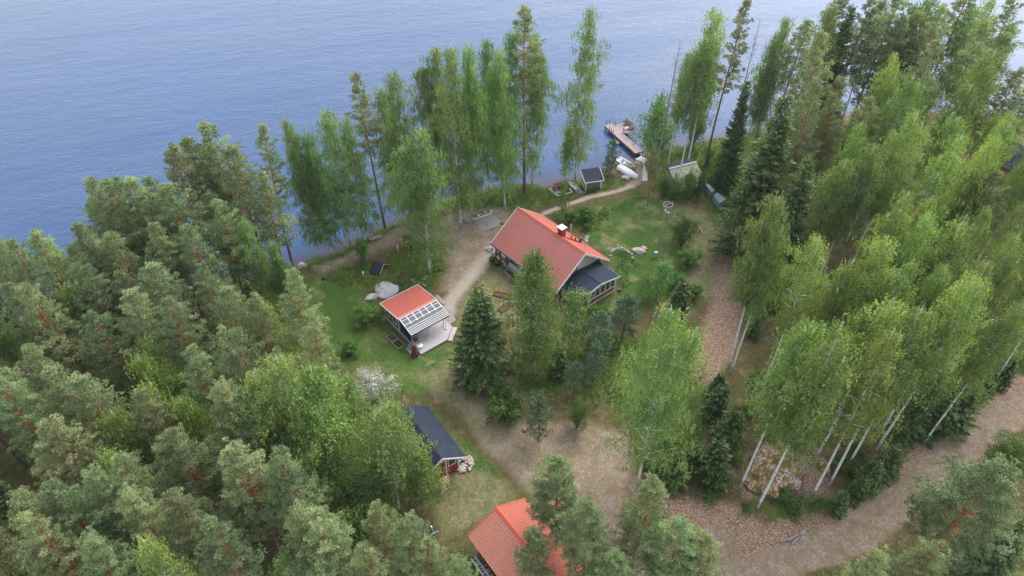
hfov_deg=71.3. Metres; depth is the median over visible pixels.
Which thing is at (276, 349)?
pine tree
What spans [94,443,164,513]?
birch tree
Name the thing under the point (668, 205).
concrete ring
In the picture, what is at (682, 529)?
pine tree
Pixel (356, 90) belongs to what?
pine tree
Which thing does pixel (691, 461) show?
young spruce
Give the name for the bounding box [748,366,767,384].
bush
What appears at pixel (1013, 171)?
birch tree
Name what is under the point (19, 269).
pine tree
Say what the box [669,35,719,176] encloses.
birch tree
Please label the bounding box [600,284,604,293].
window
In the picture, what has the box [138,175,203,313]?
pine tree
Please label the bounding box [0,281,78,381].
pine tree
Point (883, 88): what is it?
birch tree
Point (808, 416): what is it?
birch tree
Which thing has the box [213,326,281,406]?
pine tree
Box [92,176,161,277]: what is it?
pine tree
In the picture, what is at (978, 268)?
birch tree
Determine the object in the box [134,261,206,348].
pine tree
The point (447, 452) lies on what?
red shed
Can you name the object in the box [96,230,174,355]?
pine tree
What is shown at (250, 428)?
pine tree
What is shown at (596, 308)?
bush
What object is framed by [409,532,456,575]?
pine tree
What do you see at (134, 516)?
pine tree
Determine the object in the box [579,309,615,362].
young pine
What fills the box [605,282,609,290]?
window
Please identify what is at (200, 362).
pine tree
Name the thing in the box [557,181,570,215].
young birch
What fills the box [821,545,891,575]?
pine tree
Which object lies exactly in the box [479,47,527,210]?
birch tree
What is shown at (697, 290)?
bush
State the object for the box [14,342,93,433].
pine tree
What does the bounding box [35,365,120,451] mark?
pine tree
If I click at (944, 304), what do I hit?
birch tree
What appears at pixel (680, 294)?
young spruce
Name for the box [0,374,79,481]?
pine tree
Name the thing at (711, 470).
young spruce
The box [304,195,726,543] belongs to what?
grass
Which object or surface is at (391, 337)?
cold frame
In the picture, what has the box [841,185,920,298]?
birch tree
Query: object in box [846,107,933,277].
birch tree
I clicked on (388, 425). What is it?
birch tree
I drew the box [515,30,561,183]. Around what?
birch tree
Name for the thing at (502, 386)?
bush
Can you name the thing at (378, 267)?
well house
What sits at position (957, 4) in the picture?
pine tree
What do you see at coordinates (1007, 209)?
birch tree
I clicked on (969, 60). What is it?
pine tree
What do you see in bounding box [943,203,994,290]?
birch tree
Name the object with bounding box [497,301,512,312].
raised bed
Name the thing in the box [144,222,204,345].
pine tree
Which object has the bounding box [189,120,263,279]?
pine tree
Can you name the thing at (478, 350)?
spruce tree
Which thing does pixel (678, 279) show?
bush
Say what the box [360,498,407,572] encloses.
pine tree
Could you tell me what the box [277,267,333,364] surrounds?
pine tree
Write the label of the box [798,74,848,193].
pine tree
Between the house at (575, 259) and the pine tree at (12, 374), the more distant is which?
the house at (575, 259)
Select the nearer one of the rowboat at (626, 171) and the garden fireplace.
the garden fireplace
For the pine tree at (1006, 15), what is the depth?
97.36 m
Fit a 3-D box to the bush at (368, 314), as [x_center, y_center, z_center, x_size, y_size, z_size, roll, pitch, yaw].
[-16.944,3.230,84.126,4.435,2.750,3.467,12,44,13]
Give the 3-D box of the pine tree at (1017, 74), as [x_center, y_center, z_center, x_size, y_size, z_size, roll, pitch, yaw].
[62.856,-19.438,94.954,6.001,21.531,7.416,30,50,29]
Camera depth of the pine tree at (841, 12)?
97.09 m
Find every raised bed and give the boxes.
[493,291,510,299]
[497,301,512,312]
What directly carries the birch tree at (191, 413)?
on the ground at (602, 479)
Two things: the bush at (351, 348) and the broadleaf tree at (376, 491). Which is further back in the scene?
the bush at (351, 348)
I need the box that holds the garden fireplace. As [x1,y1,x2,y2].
[411,344,418,357]
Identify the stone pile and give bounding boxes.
[485,246,497,253]
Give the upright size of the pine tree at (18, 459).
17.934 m
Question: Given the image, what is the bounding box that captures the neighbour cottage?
[971,142,1023,183]
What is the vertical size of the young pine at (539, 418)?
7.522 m
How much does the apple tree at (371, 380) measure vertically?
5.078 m
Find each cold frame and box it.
[386,333,397,342]
[392,338,404,349]
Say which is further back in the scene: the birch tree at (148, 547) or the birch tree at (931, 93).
the birch tree at (931, 93)
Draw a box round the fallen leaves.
[0,166,1023,574]
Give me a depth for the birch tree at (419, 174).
82.19 m
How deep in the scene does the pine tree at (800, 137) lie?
85.48 m
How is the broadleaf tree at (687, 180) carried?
on the ground at (602, 479)
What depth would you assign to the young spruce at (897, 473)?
68.62 m
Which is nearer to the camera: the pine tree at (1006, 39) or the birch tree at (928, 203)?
the birch tree at (928, 203)
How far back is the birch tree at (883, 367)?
56.46 m
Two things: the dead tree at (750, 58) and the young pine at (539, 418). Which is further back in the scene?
the dead tree at (750, 58)
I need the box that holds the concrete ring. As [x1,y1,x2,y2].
[663,201,673,209]
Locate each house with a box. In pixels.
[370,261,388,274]
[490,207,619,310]
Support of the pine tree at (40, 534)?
on the ground at (602, 479)
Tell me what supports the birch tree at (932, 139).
on the ground at (602, 479)
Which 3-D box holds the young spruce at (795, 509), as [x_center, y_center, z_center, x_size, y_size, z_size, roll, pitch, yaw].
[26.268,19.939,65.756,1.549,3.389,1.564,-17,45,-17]
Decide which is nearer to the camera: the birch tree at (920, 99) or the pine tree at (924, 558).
the pine tree at (924, 558)
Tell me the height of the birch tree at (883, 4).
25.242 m
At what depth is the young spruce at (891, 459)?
67.59 m
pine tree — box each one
[0,243,37,313]
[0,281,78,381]
[0,312,32,381]
[0,366,65,459]
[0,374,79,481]
[0,431,27,468]
[0,525,43,575]
[2,237,87,370]
[5,485,90,575]
[14,282,105,404]
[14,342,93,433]
[15,511,115,575]
[25,228,93,319]
[25,413,116,519]
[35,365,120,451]
[35,478,133,572]
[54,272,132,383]
[64,372,141,466]
[69,222,135,332]
[72,262,141,379]
[72,525,148,575]
[74,309,150,414]
[75,230,140,346]
[77,463,156,568]
[81,175,164,317]
[81,195,135,271]
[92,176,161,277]
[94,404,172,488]
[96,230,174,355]
[109,449,175,543]
[110,269,158,343]
[111,174,153,277]
[112,175,181,296]
[114,482,196,575]
[117,286,188,380]
[128,387,192,491]
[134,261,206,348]
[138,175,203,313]
[142,192,198,327]
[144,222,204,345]
[144,422,229,521]
[149,487,242,575]
[152,295,217,388]
[155,182,228,277]
[161,142,217,275]
[174,136,238,282]
[177,223,241,326]
[178,342,234,428]
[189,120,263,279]
[192,261,243,334]
[193,513,273,575]
[198,189,245,297]
[203,198,266,297]
[204,375,269,467]
[207,285,271,370]
[209,143,282,276]
[210,324,254,392]
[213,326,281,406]
[214,437,300,559]
[222,387,299,477]
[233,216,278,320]
[244,291,288,359]
[249,170,299,262]
[251,122,296,268]
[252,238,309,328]
[252,444,333,542]
[268,346,301,402]
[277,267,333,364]
[277,499,351,575]
[294,505,356,575]
[297,321,349,405]
[339,540,399,575]
[344,72,385,228]
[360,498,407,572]
[381,509,440,575]
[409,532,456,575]
[445,553,479,575]
[503,5,545,193]
[513,524,557,575]
[525,452,592,541]
[550,494,618,575]
[585,547,642,575]
[607,472,671,574]
[633,511,701,575]
[646,146,658,205]
[666,528,731,575]
[703,0,754,168]
[774,17,814,124]
[778,91,817,177]
[779,29,833,176]
[781,75,824,197]
[794,0,854,157]
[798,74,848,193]
[798,90,842,221]
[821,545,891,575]
[835,0,879,76]
[835,0,912,165]
[847,13,909,151]
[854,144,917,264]
[870,10,931,144]
[877,536,952,575]
[891,39,946,125]
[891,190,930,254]
[895,2,951,97]
[900,451,1023,575]
[915,16,993,179]
[928,0,981,85]
[938,32,1016,130]
[939,520,1023,575]
[945,66,1023,202]
[984,0,1023,53]
[1001,88,1023,160]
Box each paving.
[475,214,501,230]
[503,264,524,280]
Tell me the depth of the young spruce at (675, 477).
67.24 m
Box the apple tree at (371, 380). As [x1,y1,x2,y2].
[350,366,401,405]
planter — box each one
[489,255,495,262]
[494,260,500,265]
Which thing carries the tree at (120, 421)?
on the ground at (602, 479)
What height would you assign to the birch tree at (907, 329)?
23.558 m
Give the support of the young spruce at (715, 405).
on the ground at (602, 479)
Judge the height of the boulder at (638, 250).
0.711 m
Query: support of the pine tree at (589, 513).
on the ground at (602, 479)
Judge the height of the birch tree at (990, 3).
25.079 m
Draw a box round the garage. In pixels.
[467,498,581,575]
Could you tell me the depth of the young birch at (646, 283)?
86.43 m
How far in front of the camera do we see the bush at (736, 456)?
70.09 m
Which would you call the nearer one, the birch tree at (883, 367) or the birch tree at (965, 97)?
the birch tree at (883, 367)
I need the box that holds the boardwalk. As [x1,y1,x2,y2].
[635,156,647,180]
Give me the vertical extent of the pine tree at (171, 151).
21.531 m
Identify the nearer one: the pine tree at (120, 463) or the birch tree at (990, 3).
the pine tree at (120, 463)
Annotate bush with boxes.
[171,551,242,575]
[335,339,358,358]
[349,301,386,327]
[402,235,411,242]
[408,244,417,250]
[431,263,441,270]
[438,475,449,486]
[483,380,529,429]
[485,379,505,400]
[564,211,575,226]
[572,206,594,223]
[581,223,591,230]
[584,330,620,357]
[586,303,609,321]
[613,304,633,326]
[665,270,687,288]
[674,247,703,269]
[688,281,704,304]
[702,489,716,505]
[730,446,743,465]
[740,403,758,419]
[740,500,756,513]
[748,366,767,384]
[761,425,776,441]
[778,487,792,506]
[811,495,825,510]
[832,453,860,474]
[849,440,871,456]
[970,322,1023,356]
[1008,285,1023,312]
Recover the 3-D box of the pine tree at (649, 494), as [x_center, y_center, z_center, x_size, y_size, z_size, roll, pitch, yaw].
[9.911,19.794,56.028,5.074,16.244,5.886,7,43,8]
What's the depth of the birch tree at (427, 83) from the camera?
89.82 m
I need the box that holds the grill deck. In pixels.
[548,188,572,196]
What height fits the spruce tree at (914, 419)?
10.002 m
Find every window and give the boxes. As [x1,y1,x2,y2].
[447,459,455,466]
[595,287,599,296]
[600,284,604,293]
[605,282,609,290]
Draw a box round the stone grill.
[553,182,564,193]
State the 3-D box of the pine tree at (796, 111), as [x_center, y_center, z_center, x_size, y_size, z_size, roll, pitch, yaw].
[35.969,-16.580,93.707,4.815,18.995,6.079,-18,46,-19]
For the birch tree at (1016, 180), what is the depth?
81.21 m
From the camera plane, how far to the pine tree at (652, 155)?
97.00 m
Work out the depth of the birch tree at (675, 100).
100.80 m
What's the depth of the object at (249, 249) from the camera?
77.36 m
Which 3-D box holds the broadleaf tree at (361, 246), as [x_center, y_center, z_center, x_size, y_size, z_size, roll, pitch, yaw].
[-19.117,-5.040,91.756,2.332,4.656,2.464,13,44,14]
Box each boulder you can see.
[298,262,306,268]
[364,293,376,300]
[374,281,398,298]
[462,217,470,222]
[621,175,629,179]
[631,247,645,254]
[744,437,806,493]
[750,464,779,498]
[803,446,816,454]
[814,457,830,475]
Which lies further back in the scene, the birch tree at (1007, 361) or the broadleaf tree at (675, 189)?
the broadleaf tree at (675, 189)
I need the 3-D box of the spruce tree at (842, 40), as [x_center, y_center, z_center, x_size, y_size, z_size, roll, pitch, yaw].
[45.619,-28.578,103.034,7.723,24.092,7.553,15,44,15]
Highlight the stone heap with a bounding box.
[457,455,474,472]
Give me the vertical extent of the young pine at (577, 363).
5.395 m
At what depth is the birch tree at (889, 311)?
58.12 m
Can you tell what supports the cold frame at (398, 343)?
on the ground at (602, 479)
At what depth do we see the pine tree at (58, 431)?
57.16 m
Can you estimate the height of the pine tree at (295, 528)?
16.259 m
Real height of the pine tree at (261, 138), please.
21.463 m
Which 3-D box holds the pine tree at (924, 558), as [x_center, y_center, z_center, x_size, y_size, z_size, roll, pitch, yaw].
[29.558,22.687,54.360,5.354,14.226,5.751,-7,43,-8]
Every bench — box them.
[369,235,381,242]
[623,117,634,129]
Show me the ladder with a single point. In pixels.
(480, 567)
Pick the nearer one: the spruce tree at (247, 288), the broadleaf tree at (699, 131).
the spruce tree at (247, 288)
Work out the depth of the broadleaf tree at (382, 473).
66.00 m
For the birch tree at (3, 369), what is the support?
on the ground at (602, 479)
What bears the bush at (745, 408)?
on the ground at (602, 479)
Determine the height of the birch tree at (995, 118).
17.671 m
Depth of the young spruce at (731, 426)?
70.02 m
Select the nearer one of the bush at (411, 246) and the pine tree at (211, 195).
the pine tree at (211, 195)
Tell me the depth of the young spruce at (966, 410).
71.18 m
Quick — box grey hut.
[580,167,603,190]
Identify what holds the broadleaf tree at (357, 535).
on the ground at (602, 479)
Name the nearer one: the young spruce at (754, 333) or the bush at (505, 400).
the bush at (505, 400)
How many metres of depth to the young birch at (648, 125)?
109.26 m
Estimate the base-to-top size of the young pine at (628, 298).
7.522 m
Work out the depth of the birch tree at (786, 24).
99.84 m
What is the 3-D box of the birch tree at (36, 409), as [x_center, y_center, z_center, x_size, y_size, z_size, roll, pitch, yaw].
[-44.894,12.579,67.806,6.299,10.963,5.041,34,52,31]
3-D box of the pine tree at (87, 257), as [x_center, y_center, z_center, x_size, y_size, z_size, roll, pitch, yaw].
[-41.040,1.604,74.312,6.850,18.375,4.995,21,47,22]
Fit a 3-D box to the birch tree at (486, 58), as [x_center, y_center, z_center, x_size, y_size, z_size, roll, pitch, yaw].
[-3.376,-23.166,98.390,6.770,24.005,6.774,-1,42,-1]
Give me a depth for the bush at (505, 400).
72.73 m
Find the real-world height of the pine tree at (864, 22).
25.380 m
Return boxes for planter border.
[472,210,491,219]
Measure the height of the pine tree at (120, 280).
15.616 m
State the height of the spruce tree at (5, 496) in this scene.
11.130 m
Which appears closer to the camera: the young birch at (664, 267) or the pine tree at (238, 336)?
the pine tree at (238, 336)
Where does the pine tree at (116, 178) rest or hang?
on the ground at (602, 479)
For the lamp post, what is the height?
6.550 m
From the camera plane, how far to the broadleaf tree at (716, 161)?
106.06 m
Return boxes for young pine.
[521,389,555,444]
[562,359,589,394]
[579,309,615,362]
[583,338,608,382]
[600,158,612,175]
[602,137,621,168]
[608,293,642,341]
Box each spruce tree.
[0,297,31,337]
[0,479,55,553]
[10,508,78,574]
[241,279,274,347]
[447,283,518,400]
[707,81,750,193]
[707,94,796,271]
[736,159,816,315]
[790,5,857,169]
[884,370,943,450]
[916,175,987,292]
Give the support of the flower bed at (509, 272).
on the ground at (602, 479)
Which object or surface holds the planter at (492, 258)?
on the ground at (602, 479)
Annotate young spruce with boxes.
[546,344,569,385]
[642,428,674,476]
[656,450,690,497]
[666,278,692,320]
[685,442,705,480]
[690,438,732,496]
[699,383,731,425]
[704,372,724,396]
[707,404,749,453]
[745,314,762,341]
[787,494,804,519]
[825,490,849,519]
[844,475,870,509]
[853,458,885,498]
[862,443,903,488]
[893,458,903,478]
[915,394,960,449]
[933,382,984,443]
[979,371,998,404]
[996,358,1017,393]
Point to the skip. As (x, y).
(365, 477)
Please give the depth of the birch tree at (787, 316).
66.20 m
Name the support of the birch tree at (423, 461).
on the ground at (602, 479)
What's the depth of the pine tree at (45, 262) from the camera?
69.40 m
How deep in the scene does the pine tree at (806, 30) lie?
94.02 m
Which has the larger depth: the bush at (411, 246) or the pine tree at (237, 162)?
the bush at (411, 246)
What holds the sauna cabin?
on the ground at (602, 479)
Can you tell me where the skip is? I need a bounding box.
[343,473,378,497]
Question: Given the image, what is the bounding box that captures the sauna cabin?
[379,284,457,358]
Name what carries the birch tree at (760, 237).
on the ground at (602, 479)
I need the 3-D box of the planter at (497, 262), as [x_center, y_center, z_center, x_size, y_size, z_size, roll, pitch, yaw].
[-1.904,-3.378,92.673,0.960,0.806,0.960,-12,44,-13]
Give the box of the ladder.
[471,556,489,575]
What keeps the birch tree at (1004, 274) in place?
on the ground at (602, 479)
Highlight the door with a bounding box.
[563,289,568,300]
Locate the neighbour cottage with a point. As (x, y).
(1009, 161)
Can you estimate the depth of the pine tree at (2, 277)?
74.88 m
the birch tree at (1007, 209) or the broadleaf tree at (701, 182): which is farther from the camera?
the broadleaf tree at (701, 182)
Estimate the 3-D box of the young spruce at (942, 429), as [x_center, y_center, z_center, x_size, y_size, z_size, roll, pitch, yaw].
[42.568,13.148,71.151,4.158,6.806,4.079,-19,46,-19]
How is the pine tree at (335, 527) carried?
on the ground at (602, 479)
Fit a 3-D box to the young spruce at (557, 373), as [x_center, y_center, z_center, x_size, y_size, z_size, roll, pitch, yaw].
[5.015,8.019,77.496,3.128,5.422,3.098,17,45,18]
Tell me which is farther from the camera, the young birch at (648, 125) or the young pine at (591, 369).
the young birch at (648, 125)
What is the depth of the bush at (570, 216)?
98.42 m
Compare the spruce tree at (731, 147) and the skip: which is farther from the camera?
the spruce tree at (731, 147)
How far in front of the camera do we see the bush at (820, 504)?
66.52 m
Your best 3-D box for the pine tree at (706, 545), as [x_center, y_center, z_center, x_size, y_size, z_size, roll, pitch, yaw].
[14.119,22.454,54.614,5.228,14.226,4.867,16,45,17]
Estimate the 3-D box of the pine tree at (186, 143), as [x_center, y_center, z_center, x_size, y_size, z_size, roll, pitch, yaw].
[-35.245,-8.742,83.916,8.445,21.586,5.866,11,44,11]
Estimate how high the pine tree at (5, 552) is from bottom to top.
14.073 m
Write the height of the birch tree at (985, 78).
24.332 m
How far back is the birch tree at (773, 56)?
98.07 m
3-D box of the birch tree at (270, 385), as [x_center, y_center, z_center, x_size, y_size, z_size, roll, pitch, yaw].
[-17.997,12.445,61.974,11.394,19.044,11.968,-30,50,-29]
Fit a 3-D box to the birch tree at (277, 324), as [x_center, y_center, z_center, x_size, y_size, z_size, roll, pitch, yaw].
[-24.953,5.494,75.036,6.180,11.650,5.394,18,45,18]
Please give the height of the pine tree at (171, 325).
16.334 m
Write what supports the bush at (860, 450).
on the ground at (602, 479)
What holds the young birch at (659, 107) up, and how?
on the ground at (602, 479)
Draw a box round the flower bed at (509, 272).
[504,268,523,282]
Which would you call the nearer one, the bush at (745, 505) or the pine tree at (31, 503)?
the pine tree at (31, 503)
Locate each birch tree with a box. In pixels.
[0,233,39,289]
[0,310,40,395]
[0,358,19,397]
[8,376,70,445]
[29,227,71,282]
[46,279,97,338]
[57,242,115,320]
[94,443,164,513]
[123,350,191,423]
[127,522,210,575]
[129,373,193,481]
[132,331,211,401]
[165,392,224,472]
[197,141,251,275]
[215,346,364,501]
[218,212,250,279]
[245,460,300,534]
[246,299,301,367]
[267,546,308,575]
[278,116,339,259]
[278,354,392,514]
[284,128,354,256]
[289,291,330,361]
[305,107,375,245]
[329,392,444,518]
[331,116,390,240]
[334,373,379,451]
[364,86,415,225]
[368,68,442,222]
[381,125,464,273]
[397,445,455,513]
[403,43,467,206]
[421,45,485,229]
[437,39,505,216]
[473,36,506,191]
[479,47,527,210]
[482,28,534,191]
[491,246,575,378]
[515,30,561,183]
[553,4,612,180]
[556,126,576,181]
[588,303,724,486]
[663,51,696,163]
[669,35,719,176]
[675,6,732,158]
[719,191,793,368]
[730,220,806,372]
[738,33,787,173]
[739,317,828,487]
[740,14,796,167]
[755,231,838,392]
[756,317,866,508]
[775,153,818,230]
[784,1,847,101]
[795,256,868,381]
[797,157,857,294]
[803,304,878,438]
[806,320,907,496]
[811,143,889,292]
[814,291,908,457]
[816,120,868,202]
[819,230,902,393]
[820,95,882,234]
[827,254,929,431]
[828,301,938,486]
[833,0,891,148]
[840,51,907,200]
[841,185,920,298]
[845,72,929,241]
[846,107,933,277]
[850,304,949,459]
[861,0,923,155]
[861,205,948,310]
[863,80,929,224]
[867,195,939,279]
[871,0,945,142]
[875,278,992,450]
[880,270,991,431]
[888,130,972,241]
[892,217,976,310]
[895,169,946,243]
[895,262,964,366]
[896,84,942,167]
[902,212,976,308]
[904,111,973,204]
[907,2,985,161]
[907,259,998,375]
[912,80,985,179]
[915,112,968,170]
[923,0,1001,155]
[925,299,1023,440]
[935,133,1008,233]
[939,231,1023,364]
[943,47,1006,142]
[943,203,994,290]
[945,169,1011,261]
[949,121,1017,204]
[955,161,1023,279]
[956,111,1008,201]
[956,215,1023,356]
[958,111,1022,189]
[964,19,1019,103]
[974,157,1023,264]
[985,205,1023,270]
[992,149,1023,237]
[998,287,1023,375]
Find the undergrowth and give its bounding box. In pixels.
[0,126,1023,575]
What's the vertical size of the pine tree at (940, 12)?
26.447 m
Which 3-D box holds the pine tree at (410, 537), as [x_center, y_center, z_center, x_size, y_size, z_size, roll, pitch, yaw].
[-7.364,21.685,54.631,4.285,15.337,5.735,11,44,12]
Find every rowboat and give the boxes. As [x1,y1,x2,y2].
[616,157,633,166]
[616,164,637,178]
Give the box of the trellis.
[441,475,449,492]
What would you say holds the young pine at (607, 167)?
on the ground at (602, 479)
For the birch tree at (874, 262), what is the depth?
62.98 m
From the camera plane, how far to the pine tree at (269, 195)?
79.40 m
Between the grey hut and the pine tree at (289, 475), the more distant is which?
the grey hut
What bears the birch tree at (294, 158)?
on the ground at (602, 479)
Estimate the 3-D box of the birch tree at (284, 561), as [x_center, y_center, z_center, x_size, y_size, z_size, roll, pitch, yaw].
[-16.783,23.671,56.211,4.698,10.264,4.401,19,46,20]
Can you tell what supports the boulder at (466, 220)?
on the ground at (602, 479)
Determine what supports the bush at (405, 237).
on the ground at (602, 479)
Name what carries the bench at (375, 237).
on the ground at (602, 479)
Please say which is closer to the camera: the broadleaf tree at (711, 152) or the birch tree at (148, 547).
the birch tree at (148, 547)
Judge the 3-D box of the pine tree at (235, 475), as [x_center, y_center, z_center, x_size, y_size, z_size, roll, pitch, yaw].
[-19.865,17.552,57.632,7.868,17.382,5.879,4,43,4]
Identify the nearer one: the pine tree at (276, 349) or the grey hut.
the pine tree at (276, 349)
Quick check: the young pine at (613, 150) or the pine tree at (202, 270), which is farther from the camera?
the young pine at (613, 150)
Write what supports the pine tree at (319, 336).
on the ground at (602, 479)
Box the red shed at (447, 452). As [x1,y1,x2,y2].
[396,406,466,487]
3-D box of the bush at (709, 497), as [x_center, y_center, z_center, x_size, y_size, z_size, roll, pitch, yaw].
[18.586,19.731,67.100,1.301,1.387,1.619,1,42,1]
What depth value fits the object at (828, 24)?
96.12 m
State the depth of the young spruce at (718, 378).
75.36 m
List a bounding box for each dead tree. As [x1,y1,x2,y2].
[655,42,681,176]
[730,17,763,138]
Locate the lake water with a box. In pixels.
[0,0,1023,323]
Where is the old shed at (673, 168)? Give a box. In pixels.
[663,159,706,193]
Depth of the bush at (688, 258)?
91.26 m
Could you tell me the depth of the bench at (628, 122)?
120.06 m
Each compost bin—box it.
[704,184,714,197]
[712,193,725,208]
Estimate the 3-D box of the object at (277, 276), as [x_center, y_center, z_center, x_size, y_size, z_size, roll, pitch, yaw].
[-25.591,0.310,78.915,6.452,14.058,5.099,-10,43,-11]
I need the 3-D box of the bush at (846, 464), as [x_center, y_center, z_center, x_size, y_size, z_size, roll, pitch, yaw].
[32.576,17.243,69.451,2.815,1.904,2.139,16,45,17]
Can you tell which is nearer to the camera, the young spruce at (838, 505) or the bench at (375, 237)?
the young spruce at (838, 505)
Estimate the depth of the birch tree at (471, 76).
88.78 m
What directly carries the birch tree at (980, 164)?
on the ground at (602, 479)
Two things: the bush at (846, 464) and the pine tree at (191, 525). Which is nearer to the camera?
the pine tree at (191, 525)
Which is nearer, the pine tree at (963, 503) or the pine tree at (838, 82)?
the pine tree at (963, 503)
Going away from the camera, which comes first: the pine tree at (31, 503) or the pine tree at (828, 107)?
the pine tree at (31, 503)
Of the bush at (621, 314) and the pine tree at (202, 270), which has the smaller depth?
the pine tree at (202, 270)
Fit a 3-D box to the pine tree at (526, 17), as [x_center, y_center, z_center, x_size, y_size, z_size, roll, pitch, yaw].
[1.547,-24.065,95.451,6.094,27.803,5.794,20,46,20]
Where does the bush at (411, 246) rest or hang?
on the ground at (602, 479)
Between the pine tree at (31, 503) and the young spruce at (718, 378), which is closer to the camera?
the pine tree at (31, 503)
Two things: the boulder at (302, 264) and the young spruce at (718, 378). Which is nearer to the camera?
the young spruce at (718, 378)
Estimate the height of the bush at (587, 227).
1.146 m
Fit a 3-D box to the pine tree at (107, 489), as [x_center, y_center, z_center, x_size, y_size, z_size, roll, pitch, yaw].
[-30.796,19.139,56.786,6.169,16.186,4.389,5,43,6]
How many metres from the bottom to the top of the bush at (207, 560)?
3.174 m
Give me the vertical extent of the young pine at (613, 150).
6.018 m
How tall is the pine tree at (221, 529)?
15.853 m
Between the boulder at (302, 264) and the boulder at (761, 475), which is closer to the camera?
the boulder at (761, 475)
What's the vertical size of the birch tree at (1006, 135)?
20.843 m
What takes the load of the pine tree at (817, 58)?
on the ground at (602, 479)
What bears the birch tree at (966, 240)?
on the ground at (602, 479)
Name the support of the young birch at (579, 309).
on the ground at (602, 479)
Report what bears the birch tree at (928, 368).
on the ground at (602, 479)
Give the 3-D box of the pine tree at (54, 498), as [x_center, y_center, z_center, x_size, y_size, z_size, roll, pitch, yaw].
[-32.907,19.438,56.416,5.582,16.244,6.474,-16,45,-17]
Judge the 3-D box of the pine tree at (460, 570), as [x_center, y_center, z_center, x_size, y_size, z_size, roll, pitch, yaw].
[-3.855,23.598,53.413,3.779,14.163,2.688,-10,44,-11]
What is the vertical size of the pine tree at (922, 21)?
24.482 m
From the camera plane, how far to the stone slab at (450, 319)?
85.50 m
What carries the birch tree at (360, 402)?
on the ground at (602, 479)
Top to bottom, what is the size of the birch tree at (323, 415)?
19.157 m
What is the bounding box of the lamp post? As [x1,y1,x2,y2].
[657,209,668,249]
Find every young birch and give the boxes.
[550,281,597,356]
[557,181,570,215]
[631,88,681,167]
[633,100,670,158]
[633,271,658,301]
[648,256,676,309]
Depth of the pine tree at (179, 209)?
73.45 m
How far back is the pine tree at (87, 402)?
60.20 m
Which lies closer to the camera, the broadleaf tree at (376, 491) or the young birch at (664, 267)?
the broadleaf tree at (376, 491)
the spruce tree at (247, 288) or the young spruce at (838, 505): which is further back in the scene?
the spruce tree at (247, 288)
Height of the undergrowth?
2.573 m
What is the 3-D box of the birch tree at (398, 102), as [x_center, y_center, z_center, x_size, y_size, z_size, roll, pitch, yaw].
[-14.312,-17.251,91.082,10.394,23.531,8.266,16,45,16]
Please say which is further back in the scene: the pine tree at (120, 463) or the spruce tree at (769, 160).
the spruce tree at (769, 160)
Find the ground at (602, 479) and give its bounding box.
[0,109,1023,575]
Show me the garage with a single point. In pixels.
(495, 535)
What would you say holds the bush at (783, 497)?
on the ground at (602, 479)
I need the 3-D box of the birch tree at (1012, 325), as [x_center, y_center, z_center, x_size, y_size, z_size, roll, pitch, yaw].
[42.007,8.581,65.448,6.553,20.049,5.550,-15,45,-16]
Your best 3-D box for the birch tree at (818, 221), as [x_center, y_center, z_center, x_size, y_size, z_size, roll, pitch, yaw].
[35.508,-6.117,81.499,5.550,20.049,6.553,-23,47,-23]
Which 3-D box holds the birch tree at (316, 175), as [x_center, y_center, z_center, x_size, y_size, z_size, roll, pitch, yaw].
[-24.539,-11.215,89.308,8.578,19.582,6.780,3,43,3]
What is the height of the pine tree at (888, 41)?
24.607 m
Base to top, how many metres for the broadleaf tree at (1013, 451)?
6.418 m
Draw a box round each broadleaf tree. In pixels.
[327,497,390,569]
[351,476,398,541]
[353,233,369,263]
[364,437,413,498]
[565,392,592,431]
[656,122,675,151]
[658,173,671,196]
[667,172,685,199]
[668,210,703,248]
[680,110,707,149]
[681,166,699,198]
[694,167,706,194]
[700,141,718,165]
[711,149,724,170]
[980,427,1023,482]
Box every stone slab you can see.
[435,295,445,304]
[445,309,455,323]
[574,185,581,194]
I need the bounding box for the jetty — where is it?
[604,117,647,154]
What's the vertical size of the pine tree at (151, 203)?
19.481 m
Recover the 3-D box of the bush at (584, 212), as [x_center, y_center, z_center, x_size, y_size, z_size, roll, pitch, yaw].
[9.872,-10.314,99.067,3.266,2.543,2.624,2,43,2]

